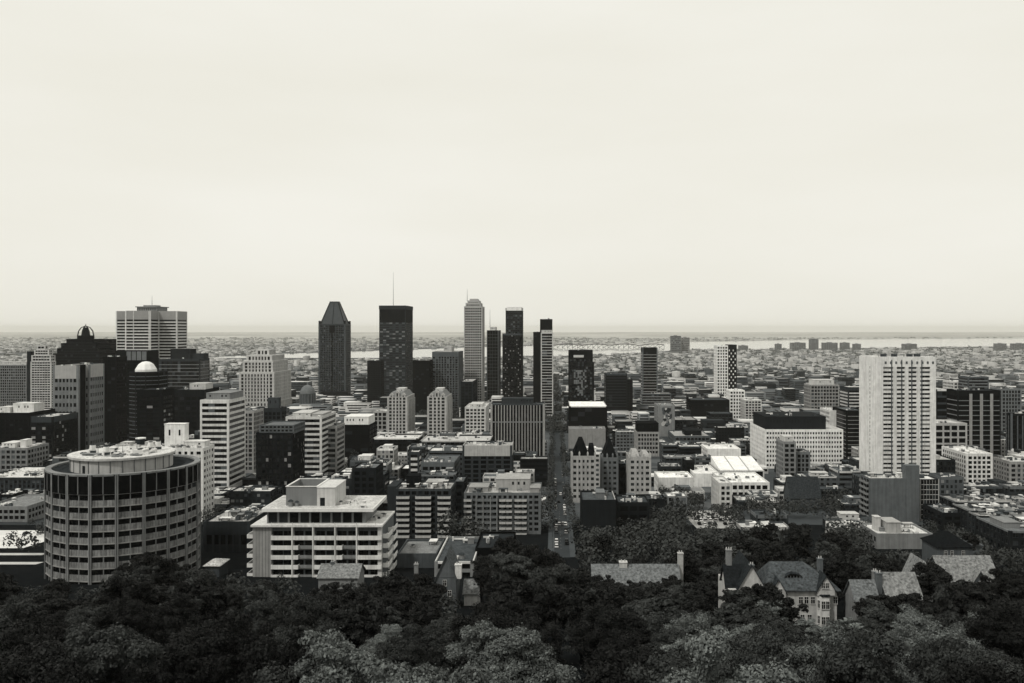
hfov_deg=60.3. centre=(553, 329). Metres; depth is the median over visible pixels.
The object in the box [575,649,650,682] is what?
deciduous tree
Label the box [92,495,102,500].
window
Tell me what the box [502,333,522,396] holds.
skyscraper
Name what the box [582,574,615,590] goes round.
deciduous tree
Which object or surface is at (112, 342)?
office block
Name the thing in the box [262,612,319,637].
deciduous tree
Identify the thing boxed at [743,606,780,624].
deciduous tree
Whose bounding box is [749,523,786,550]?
deciduous tree
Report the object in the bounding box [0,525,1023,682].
hillside
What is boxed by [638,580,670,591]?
deciduous tree
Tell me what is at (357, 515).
window
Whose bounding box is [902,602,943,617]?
deciduous tree
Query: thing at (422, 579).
deciduous tree
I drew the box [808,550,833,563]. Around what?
deciduous tree
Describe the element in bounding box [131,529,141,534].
window
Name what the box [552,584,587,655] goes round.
deciduous tree
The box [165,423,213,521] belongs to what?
hotel block
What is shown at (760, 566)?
deciduous tree
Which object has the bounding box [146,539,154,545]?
window
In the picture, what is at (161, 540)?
window
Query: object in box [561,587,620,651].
deciduous tree
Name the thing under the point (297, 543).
window
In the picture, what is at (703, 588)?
deciduous tree
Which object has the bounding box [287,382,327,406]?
cathedral
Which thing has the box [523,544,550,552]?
deciduous tree
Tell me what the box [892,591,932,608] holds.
deciduous tree
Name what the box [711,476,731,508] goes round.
apartment block
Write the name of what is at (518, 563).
deciduous tree
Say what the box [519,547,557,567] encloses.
deciduous tree
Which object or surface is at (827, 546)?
deciduous tree
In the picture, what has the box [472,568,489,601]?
deciduous tree
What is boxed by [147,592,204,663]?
deciduous tree
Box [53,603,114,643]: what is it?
deciduous tree
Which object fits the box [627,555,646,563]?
deciduous tree
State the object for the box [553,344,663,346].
truss bridge
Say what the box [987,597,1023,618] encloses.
deciduous tree
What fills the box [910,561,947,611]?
deciduous tree
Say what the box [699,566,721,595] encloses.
deciduous tree
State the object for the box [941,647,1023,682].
deciduous tree
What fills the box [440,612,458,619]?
deciduous tree
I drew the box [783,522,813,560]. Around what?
deciduous tree
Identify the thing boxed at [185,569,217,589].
deciduous tree
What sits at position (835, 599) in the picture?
window
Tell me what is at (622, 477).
apartment block
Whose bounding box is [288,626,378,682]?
deciduous tree
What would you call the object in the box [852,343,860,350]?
apartment block
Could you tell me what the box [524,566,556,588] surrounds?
deciduous tree
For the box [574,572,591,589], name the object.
deciduous tree
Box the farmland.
[0,332,1023,344]
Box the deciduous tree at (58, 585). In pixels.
[43,578,71,597]
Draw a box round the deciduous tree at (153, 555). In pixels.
[132,554,163,585]
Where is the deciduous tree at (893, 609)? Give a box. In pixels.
[889,602,901,613]
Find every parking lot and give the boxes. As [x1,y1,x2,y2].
[0,530,43,547]
[687,510,742,527]
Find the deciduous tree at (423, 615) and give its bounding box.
[408,601,439,652]
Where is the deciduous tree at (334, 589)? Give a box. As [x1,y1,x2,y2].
[308,580,352,595]
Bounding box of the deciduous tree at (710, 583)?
[695,579,717,594]
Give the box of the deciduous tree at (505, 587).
[482,575,524,600]
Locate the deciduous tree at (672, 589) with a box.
[661,583,686,598]
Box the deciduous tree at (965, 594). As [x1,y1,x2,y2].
[937,581,998,617]
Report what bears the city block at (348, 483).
on the ground
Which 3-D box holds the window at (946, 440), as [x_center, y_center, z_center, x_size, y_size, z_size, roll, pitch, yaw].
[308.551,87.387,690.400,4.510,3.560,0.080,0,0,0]
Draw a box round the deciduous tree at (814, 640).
[783,630,828,665]
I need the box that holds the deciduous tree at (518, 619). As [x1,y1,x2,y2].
[510,614,544,629]
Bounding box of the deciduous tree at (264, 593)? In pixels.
[243,584,281,615]
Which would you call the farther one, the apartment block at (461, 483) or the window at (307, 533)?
the apartment block at (461, 483)
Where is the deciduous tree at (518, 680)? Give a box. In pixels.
[492,672,521,682]
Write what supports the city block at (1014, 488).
on the ground
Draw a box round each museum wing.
[654,471,693,492]
[690,464,717,486]
[709,456,763,477]
[712,472,769,493]
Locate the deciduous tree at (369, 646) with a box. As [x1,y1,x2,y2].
[358,623,402,660]
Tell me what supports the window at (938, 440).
in the office block at (950, 432)
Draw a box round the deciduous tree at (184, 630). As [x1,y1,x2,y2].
[154,618,218,660]
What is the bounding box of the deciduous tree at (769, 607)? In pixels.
[742,600,776,613]
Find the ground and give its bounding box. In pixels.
[0,345,1020,524]
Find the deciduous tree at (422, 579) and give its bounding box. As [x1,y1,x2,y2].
[411,573,433,592]
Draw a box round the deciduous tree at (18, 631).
[0,621,57,653]
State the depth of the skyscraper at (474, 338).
1550.10 m
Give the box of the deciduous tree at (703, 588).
[683,581,716,610]
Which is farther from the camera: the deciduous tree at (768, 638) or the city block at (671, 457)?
the city block at (671, 457)
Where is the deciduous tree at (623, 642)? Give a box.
[571,630,669,682]
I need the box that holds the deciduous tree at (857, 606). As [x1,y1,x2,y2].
[852,597,868,619]
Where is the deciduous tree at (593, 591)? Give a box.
[589,588,598,598]
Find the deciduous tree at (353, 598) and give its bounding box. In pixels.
[322,588,389,648]
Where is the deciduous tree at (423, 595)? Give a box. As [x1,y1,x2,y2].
[413,589,442,608]
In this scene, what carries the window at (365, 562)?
in the apartment block at (305, 527)
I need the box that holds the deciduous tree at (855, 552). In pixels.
[842,546,886,568]
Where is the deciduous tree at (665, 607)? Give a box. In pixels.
[629,594,678,642]
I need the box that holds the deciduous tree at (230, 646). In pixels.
[202,611,259,682]
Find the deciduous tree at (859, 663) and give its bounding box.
[806,625,912,682]
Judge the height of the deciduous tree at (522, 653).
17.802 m
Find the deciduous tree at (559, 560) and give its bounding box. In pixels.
[551,550,565,565]
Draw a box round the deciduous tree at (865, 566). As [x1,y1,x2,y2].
[853,554,880,578]
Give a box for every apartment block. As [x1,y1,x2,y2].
[0,466,46,490]
[247,478,397,576]
[352,461,382,510]
[387,473,455,537]
[409,450,421,472]
[421,455,459,474]
[454,475,467,521]
[462,441,513,484]
[464,473,541,534]
[465,402,488,431]
[571,437,595,502]
[580,489,615,539]
[600,436,617,493]
[615,495,649,533]
[618,460,625,494]
[626,448,650,494]
[657,462,681,470]
[670,335,680,353]
[681,337,689,353]
[682,457,693,472]
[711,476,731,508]
[726,388,744,418]
[738,345,747,349]
[775,343,781,350]
[790,342,805,350]
[796,448,809,472]
[804,379,838,409]
[809,338,818,349]
[821,342,837,350]
[840,342,849,350]
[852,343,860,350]
[859,464,919,521]
[901,343,916,349]
[920,474,938,520]
[942,445,992,481]
[943,380,957,388]
[958,375,988,388]
[990,386,1021,430]
[993,343,1006,349]
[993,455,1023,482]
[1006,412,1023,455]
[1010,343,1023,349]
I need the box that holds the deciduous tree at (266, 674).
[246,661,299,682]
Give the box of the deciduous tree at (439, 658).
[422,630,463,672]
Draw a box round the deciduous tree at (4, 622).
[0,614,17,632]
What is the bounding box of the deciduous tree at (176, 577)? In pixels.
[168,570,192,586]
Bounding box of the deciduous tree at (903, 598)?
[881,593,919,628]
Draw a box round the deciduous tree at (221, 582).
[214,579,237,604]
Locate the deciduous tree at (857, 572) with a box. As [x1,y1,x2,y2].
[830,564,862,611]
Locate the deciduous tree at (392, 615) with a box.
[345,605,409,634]
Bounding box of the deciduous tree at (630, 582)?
[626,580,640,588]
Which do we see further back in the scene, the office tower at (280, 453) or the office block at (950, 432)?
the office block at (950, 432)
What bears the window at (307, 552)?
in the apartment block at (305, 527)
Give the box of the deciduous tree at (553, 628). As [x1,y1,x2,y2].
[513,615,567,666]
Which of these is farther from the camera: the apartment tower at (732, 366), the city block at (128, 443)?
the apartment tower at (732, 366)
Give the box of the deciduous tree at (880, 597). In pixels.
[865,594,896,628]
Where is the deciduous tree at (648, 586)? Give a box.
[638,582,662,600]
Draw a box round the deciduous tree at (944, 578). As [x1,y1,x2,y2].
[919,573,965,607]
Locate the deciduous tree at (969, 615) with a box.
[942,605,1005,646]
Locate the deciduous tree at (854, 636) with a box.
[828,621,877,653]
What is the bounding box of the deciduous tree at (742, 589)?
[740,586,761,595]
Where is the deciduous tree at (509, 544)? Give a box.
[492,536,524,555]
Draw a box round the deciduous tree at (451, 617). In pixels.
[431,616,472,638]
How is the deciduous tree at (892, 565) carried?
on the hillside
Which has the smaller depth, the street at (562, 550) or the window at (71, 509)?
the window at (71, 509)
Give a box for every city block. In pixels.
[0,488,27,500]
[23,489,41,493]
[43,458,51,465]
[52,451,75,463]
[104,442,115,445]
[116,441,136,445]
[141,441,164,445]
[194,429,199,438]
[214,486,227,489]
[214,489,229,497]
[214,496,228,514]
[229,485,277,506]
[242,473,255,485]
[253,485,282,497]
[298,475,331,478]
[303,475,345,478]
[334,473,350,494]
[338,468,351,474]
[348,454,376,467]
[350,455,376,467]
[351,470,389,494]
[373,458,391,475]
[377,430,395,434]
[377,444,397,464]
[383,499,386,510]
[390,476,402,480]
[392,462,401,477]
[398,452,406,462]
[401,464,408,480]
[405,431,424,437]
[407,444,434,463]
[409,443,427,460]
[418,470,456,480]
[428,445,461,474]
[434,444,462,446]
[436,467,457,474]
[440,431,456,434]
[457,430,482,434]
[482,430,489,434]
[483,469,512,481]
[514,450,525,460]
[514,461,519,472]
[516,469,534,481]
[520,454,547,486]
[526,451,536,455]
[542,496,545,509]
[545,440,547,455]
[566,449,571,460]
[586,446,602,486]
[602,447,625,457]
[612,429,624,446]
[615,430,633,450]
[625,424,634,429]
[636,493,665,517]
[648,491,659,493]
[651,472,653,486]
[660,441,683,461]
[662,454,693,464]
[665,485,704,500]
[665,492,686,518]
[677,443,700,454]
[692,454,710,464]
[710,437,715,441]
[716,424,743,442]
[727,441,745,455]
[729,437,749,444]
[732,494,757,509]
[734,425,748,436]
[736,519,788,536]
[746,442,749,454]
[747,490,778,499]
[748,494,778,511]
[750,509,787,524]
[757,462,767,473]
[773,475,791,490]
[774,486,783,504]
[801,471,837,484]
[810,463,814,470]
[815,465,824,470]
[820,485,848,504]
[823,511,871,527]
[825,462,856,472]
[825,519,866,534]
[829,465,861,494]
[834,495,859,514]
[841,459,848,462]
[849,456,858,468]
[851,446,858,455]
[852,471,869,494]
[929,473,963,493]
[936,454,954,473]
[953,445,984,450]
[964,481,1003,493]
[964,487,986,493]
[975,479,1006,483]
[998,482,1023,493]
[1001,436,1005,455]
[1007,449,1023,452]
[1007,451,1023,456]
[1007,480,1023,482]
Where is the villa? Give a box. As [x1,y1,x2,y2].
[920,531,983,561]
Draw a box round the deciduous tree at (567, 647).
[561,621,585,671]
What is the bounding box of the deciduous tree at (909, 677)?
[884,630,931,682]
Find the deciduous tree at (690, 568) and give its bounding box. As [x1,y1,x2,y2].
[669,549,700,582]
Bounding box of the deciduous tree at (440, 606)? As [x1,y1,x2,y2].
[407,602,442,633]
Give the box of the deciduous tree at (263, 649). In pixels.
[235,626,338,682]
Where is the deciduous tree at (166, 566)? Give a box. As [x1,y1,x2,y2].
[128,555,177,584]
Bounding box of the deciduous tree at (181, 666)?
[115,642,217,682]
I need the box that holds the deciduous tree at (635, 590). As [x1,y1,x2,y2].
[624,585,643,599]
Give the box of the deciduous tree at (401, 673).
[361,655,447,682]
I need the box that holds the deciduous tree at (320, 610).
[291,594,339,630]
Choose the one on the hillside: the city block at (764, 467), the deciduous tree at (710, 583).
the deciduous tree at (710, 583)
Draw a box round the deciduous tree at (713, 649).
[660,633,805,682]
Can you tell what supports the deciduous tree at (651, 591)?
on the hillside
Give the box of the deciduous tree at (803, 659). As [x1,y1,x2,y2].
[770,618,874,682]
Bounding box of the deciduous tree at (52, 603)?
[31,590,94,619]
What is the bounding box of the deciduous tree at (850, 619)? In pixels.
[819,617,869,642]
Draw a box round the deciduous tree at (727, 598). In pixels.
[716,588,750,608]
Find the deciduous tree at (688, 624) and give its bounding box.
[660,612,711,635]
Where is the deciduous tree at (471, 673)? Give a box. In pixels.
[432,661,516,682]
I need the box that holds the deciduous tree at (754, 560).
[744,554,764,568]
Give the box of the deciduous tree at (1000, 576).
[978,568,1022,598]
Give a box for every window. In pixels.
[53,517,58,522]
[69,495,77,499]
[69,507,77,512]
[69,520,77,524]
[69,532,77,536]
[69,544,77,549]
[69,557,77,561]
[69,569,77,574]
[80,495,87,500]
[80,508,87,512]
[80,520,87,524]
[80,532,87,537]
[80,545,87,549]
[80,557,87,562]
[80,570,87,574]
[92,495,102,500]
[92,508,102,512]
[92,520,102,524]
[92,532,102,537]
[92,545,102,549]
[92,557,102,562]
[92,570,102,574]
[104,495,114,499]
[104,507,114,512]
[104,519,114,524]
[104,532,114,536]
[104,544,114,549]
[104,557,114,561]
[104,569,113,574]
[118,494,129,499]
[118,506,129,511]
[118,518,129,523]
[118,530,129,536]
[118,543,129,548]
[118,555,129,560]
[131,493,141,498]
[131,505,141,510]
[131,517,141,522]
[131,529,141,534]
[131,541,141,547]
[146,491,154,496]
[146,503,154,508]
[146,515,154,520]
[146,527,154,533]
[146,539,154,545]
[156,489,165,495]
[156,501,165,507]
[156,513,165,519]
[156,525,165,531]
[156,537,165,543]
[156,549,165,555]
[268,512,276,522]
[273,531,282,535]
[273,541,282,545]
[273,550,282,554]
[273,560,282,564]
[273,570,282,574]
[279,512,287,522]
[284,531,290,535]
[284,541,290,545]
[284,550,290,554]
[284,560,290,564]
[284,570,290,574]
[290,512,297,522]
[295,531,303,535]
[295,541,303,545]
[295,550,303,554]
[295,560,303,564]
[295,570,303,574]
[300,512,308,522]
[305,531,311,535]
[305,550,311,554]
[305,560,311,564]
[305,570,311,574]
[311,512,319,522]
[316,531,324,535]
[316,541,324,545]
[316,550,324,554]
[316,560,324,564]
[322,512,329,522]
[327,531,333,535]
[327,541,333,545]
[327,550,333,554]
[332,512,340,522]
[338,531,346,535]
[338,541,346,545]
[338,550,346,554]
[343,512,351,522]
[348,531,355,535]
[348,541,355,544]
[348,550,355,554]
[354,512,361,522]
[359,531,367,535]
[359,541,367,545]
[359,550,367,554]
[359,560,367,564]
[370,531,377,535]
[370,541,377,545]
[370,550,377,554]
[370,560,377,564]
[370,570,377,574]
[767,446,841,465]
[804,596,808,603]
[821,601,825,609]
[821,617,825,624]
[826,601,829,609]
[833,596,837,603]
[936,438,941,442]
[944,438,949,442]
[958,464,964,481]
[959,438,964,442]
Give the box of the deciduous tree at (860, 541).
[848,538,869,550]
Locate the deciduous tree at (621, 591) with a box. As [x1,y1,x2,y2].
[606,584,636,608]
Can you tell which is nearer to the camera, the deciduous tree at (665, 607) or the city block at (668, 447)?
the deciduous tree at (665, 607)
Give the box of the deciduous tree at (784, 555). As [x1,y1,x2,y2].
[771,550,796,560]
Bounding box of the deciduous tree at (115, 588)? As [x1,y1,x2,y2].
[92,577,153,610]
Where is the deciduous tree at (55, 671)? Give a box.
[1,659,113,682]
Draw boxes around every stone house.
[316,560,365,591]
[414,545,461,607]
[462,579,479,605]
[590,550,683,585]
[843,579,878,620]
[871,569,922,600]
[902,553,931,601]
[928,555,999,594]
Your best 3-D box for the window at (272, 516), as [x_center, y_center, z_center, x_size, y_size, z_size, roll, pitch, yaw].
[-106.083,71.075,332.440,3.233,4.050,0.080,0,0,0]
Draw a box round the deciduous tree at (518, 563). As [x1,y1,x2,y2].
[488,552,533,583]
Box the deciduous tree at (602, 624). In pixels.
[564,602,641,664]
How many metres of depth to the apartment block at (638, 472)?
565.10 m
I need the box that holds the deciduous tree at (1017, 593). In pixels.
[1003,584,1023,601]
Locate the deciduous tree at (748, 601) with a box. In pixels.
[727,595,762,630]
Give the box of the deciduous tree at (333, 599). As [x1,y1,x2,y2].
[314,591,345,620]
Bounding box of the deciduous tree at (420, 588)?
[405,584,433,602]
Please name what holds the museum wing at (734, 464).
on the ground
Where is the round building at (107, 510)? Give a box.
[44,437,200,584]
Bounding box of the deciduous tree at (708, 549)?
[699,542,725,560]
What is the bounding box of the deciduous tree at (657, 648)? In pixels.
[637,644,659,653]
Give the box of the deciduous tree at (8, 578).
[0,572,17,600]
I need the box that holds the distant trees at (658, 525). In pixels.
[0,337,1023,622]
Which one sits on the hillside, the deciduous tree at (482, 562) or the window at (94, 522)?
the deciduous tree at (482, 562)
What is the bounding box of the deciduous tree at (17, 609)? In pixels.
[0,594,46,622]
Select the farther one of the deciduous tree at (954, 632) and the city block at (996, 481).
the city block at (996, 481)
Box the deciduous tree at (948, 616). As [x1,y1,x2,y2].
[925,590,968,629]
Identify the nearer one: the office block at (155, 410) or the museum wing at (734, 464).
the museum wing at (734, 464)
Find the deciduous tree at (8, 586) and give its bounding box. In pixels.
[0,580,23,605]
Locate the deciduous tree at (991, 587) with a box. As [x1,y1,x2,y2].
[972,581,998,593]
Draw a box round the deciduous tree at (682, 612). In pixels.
[670,610,687,624]
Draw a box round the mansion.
[718,547,840,626]
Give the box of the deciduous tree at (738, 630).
[729,623,764,639]
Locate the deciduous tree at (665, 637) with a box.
[644,612,686,648]
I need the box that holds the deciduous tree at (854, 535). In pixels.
[845,531,865,546]
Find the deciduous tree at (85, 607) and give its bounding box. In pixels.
[70,603,96,615]
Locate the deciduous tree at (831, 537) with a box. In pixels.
[817,531,851,551]
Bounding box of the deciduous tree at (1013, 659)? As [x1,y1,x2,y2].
[999,653,1023,671]
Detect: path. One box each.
[0,553,43,554]
[0,562,41,563]
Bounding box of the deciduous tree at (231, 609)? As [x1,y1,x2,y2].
[224,607,245,620]
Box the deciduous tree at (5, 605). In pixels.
[2,598,28,606]
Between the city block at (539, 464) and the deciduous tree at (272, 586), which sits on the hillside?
the deciduous tree at (272, 586)
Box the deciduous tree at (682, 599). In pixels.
[672,582,694,608]
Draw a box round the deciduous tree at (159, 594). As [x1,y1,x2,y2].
[143,584,171,605]
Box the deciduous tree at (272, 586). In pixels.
[252,581,278,592]
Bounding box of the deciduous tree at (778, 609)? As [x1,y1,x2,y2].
[765,599,792,623]
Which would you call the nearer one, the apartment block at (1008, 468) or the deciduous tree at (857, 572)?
the deciduous tree at (857, 572)
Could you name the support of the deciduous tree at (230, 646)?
on the hillside
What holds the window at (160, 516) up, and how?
in the round building at (107, 510)
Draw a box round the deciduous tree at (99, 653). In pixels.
[45,619,165,682]
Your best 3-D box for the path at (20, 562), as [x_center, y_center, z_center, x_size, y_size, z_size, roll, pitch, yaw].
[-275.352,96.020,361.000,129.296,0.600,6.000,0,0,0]
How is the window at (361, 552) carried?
in the apartment block at (305, 527)
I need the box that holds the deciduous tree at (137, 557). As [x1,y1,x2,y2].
[129,551,152,566]
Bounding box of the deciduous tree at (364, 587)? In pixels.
[338,582,393,606]
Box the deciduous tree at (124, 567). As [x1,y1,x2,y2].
[114,562,139,576]
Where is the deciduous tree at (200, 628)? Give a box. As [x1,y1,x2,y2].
[171,615,274,658]
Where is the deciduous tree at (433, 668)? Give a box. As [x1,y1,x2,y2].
[421,663,438,675]
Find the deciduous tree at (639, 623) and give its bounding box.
[587,611,651,644]
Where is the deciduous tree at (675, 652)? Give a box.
[664,635,727,666]
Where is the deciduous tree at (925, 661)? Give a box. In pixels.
[898,635,970,682]
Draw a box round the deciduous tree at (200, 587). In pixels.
[169,578,217,623]
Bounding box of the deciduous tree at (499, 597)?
[486,590,520,606]
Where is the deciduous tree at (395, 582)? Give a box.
[370,569,412,597]
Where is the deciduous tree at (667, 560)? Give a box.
[663,557,672,563]
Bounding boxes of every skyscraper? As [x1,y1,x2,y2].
[318,301,352,395]
[379,287,412,395]
[464,299,484,400]
[487,327,500,400]
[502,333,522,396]
[506,307,522,332]
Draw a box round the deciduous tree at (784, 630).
[765,625,799,643]
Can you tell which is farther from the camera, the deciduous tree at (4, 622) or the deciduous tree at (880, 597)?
the deciduous tree at (880, 597)
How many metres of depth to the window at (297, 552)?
331.51 m
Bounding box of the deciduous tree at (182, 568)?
[159,564,189,584]
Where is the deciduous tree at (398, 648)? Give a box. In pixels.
[372,622,429,672]
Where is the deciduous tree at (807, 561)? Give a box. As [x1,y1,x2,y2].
[798,558,811,565]
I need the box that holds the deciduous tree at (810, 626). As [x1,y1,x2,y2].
[797,618,825,637]
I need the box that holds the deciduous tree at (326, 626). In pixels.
[250,621,346,669]
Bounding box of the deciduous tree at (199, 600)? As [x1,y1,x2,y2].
[151,596,203,628]
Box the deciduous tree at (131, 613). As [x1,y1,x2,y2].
[95,593,174,660]
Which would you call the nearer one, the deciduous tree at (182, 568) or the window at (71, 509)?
the deciduous tree at (182, 568)
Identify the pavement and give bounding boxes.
[548,451,553,551]
[563,451,575,556]
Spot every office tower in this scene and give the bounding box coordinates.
[53,324,114,364]
[53,362,103,450]
[102,355,126,442]
[115,350,158,438]
[116,305,186,357]
[200,390,245,486]
[256,421,304,494]
[286,410,335,474]
[367,360,383,401]
[413,359,432,413]
[432,346,462,411]
[460,378,477,418]
[568,349,593,400]
[946,388,1000,456]
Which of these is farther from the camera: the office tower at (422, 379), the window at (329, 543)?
the office tower at (422, 379)
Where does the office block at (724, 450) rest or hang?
on the ground
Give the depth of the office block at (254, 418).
720.43 m
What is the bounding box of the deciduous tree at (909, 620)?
[885,603,941,655]
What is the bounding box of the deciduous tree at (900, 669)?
[869,645,907,675]
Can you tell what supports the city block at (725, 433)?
on the ground
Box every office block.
[0,361,26,406]
[0,402,54,443]
[0,438,48,470]
[0,494,43,521]
[30,412,77,458]
[99,338,115,352]
[129,361,167,442]
[137,388,173,442]
[159,349,209,388]
[174,382,218,434]
[203,503,266,551]
[239,349,291,406]
[246,408,263,472]
[256,397,285,422]
[328,423,344,474]
[344,414,376,458]
[373,409,386,430]
[373,433,422,454]
[397,539,443,567]
[420,434,492,444]
[434,536,478,576]
[475,531,515,556]
[490,397,544,455]
[568,401,606,438]
[568,426,605,448]
[604,372,626,410]
[627,378,632,410]
[634,420,658,455]
[640,392,670,404]
[654,403,674,436]
[668,428,709,442]
[675,416,697,429]
[686,397,729,416]
[701,444,740,457]
[706,411,732,424]
[740,397,761,418]
[750,410,842,468]
[820,407,835,426]
[832,406,858,458]
[839,385,858,408]
[860,515,932,548]
[936,388,945,418]
[936,419,966,454]
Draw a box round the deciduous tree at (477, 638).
[443,618,512,680]
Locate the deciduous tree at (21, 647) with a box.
[9,635,62,681]
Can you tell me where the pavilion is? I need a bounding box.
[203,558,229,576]
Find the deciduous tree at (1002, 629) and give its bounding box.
[960,598,1023,663]
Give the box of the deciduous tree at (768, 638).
[713,627,795,679]
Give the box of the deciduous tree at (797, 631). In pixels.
[767,618,806,642]
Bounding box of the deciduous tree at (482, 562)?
[471,555,499,590]
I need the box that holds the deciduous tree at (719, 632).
[660,625,733,651]
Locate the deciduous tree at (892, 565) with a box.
[876,558,904,571]
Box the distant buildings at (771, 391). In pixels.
[0,337,1023,441]
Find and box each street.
[542,492,710,494]
[554,414,569,556]
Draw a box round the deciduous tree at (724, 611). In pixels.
[714,590,745,626]
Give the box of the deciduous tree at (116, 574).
[105,570,124,582]
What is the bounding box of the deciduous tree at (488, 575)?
[484,564,501,589]
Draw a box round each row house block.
[923,503,959,529]
[939,493,1023,505]
[951,500,1023,531]
[967,509,1023,533]
[975,514,1023,561]
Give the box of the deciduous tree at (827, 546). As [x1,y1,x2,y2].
[809,540,840,554]
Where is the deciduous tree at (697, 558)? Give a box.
[695,556,701,581]
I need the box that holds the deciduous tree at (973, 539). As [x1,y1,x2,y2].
[962,533,979,550]
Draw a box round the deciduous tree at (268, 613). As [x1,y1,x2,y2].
[243,595,291,638]
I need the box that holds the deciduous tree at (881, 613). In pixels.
[857,597,897,633]
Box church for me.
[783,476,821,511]
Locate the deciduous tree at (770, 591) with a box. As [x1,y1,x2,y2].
[747,582,783,606]
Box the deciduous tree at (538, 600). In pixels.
[501,582,570,631]
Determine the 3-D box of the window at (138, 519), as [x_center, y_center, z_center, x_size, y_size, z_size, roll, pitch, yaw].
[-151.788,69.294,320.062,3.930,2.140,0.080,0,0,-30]
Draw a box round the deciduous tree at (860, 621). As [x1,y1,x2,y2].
[846,620,869,630]
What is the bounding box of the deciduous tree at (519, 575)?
[499,565,539,582]
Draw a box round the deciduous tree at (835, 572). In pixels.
[823,550,860,602]
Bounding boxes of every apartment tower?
[27,346,55,407]
[387,387,414,433]
[427,387,451,434]
[533,332,540,401]
[540,318,551,331]
[541,330,552,415]
[641,347,657,392]
[714,345,727,396]
[725,344,736,388]
[776,434,795,476]
[859,354,935,474]
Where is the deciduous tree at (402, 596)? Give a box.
[390,589,424,632]
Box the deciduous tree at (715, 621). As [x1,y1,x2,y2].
[689,608,728,632]
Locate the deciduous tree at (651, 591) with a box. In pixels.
[637,587,679,628]
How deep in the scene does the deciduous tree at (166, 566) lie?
253.40 m
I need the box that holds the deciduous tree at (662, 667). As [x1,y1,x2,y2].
[620,631,727,682]
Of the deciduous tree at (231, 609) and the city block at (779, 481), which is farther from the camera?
the city block at (779, 481)
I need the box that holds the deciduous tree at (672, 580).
[661,575,682,591]
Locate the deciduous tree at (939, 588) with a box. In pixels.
[933,580,975,600]
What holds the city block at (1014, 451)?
on the ground
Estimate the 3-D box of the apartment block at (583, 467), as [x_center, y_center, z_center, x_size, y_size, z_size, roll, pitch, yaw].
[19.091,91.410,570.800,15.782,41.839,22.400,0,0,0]
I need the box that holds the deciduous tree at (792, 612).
[774,597,808,623]
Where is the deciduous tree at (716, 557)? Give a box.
[697,554,725,596]
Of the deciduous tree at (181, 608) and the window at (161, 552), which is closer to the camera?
the deciduous tree at (181, 608)
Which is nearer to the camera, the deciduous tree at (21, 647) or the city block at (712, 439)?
the deciduous tree at (21, 647)
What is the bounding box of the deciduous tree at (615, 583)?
[608,581,625,585]
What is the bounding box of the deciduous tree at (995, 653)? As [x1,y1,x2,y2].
[972,648,1010,661]
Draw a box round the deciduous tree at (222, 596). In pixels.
[199,586,243,621]
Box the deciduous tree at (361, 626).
[332,599,392,649]
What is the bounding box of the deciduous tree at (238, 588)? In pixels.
[226,583,245,613]
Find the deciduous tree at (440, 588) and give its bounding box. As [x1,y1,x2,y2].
[425,583,449,616]
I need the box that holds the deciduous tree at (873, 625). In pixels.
[861,617,888,635]
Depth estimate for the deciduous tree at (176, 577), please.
259.52 m
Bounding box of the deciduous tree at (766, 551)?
[749,539,793,563]
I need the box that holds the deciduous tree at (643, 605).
[621,596,661,645]
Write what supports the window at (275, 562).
in the apartment block at (305, 527)
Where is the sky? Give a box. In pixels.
[0,0,1023,331]
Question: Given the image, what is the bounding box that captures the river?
[209,339,1023,357]
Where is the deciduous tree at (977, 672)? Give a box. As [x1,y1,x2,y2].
[937,656,1023,682]
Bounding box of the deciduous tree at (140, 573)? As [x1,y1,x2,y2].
[129,565,162,586]
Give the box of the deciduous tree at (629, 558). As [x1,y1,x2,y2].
[623,554,641,559]
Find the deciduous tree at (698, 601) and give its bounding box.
[678,593,714,615]
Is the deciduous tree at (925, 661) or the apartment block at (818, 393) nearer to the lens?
the deciduous tree at (925, 661)
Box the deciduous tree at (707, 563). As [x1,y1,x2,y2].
[695,558,721,601]
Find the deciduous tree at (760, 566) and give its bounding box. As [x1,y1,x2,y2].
[755,560,772,571]
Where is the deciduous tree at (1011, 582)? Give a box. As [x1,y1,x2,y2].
[999,573,1023,591]
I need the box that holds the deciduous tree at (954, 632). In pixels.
[919,623,984,652]
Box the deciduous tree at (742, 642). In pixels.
[680,631,773,674]
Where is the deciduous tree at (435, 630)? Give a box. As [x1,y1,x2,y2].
[419,618,456,651]
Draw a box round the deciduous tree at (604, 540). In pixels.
[592,533,611,563]
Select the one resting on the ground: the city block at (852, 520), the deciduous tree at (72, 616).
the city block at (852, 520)
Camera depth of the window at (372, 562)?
331.51 m
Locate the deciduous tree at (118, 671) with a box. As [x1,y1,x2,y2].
[64,627,135,682]
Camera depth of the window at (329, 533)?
331.51 m
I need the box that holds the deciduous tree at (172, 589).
[162,577,195,600]
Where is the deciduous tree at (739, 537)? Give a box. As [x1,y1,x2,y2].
[722,531,755,553]
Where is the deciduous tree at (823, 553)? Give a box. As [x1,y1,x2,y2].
[810,550,831,569]
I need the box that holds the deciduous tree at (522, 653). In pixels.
[481,622,581,682]
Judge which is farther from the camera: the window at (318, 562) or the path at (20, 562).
the path at (20, 562)
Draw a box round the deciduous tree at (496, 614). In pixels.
[447,602,513,665]
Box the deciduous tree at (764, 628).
[744,624,795,655]
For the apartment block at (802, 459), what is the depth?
655.10 m
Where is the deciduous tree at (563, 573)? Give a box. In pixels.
[545,562,581,588]
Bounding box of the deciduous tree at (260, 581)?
[244,579,273,593]
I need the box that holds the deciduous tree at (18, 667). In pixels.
[0,635,94,682]
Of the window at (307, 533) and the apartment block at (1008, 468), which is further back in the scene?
the apartment block at (1008, 468)

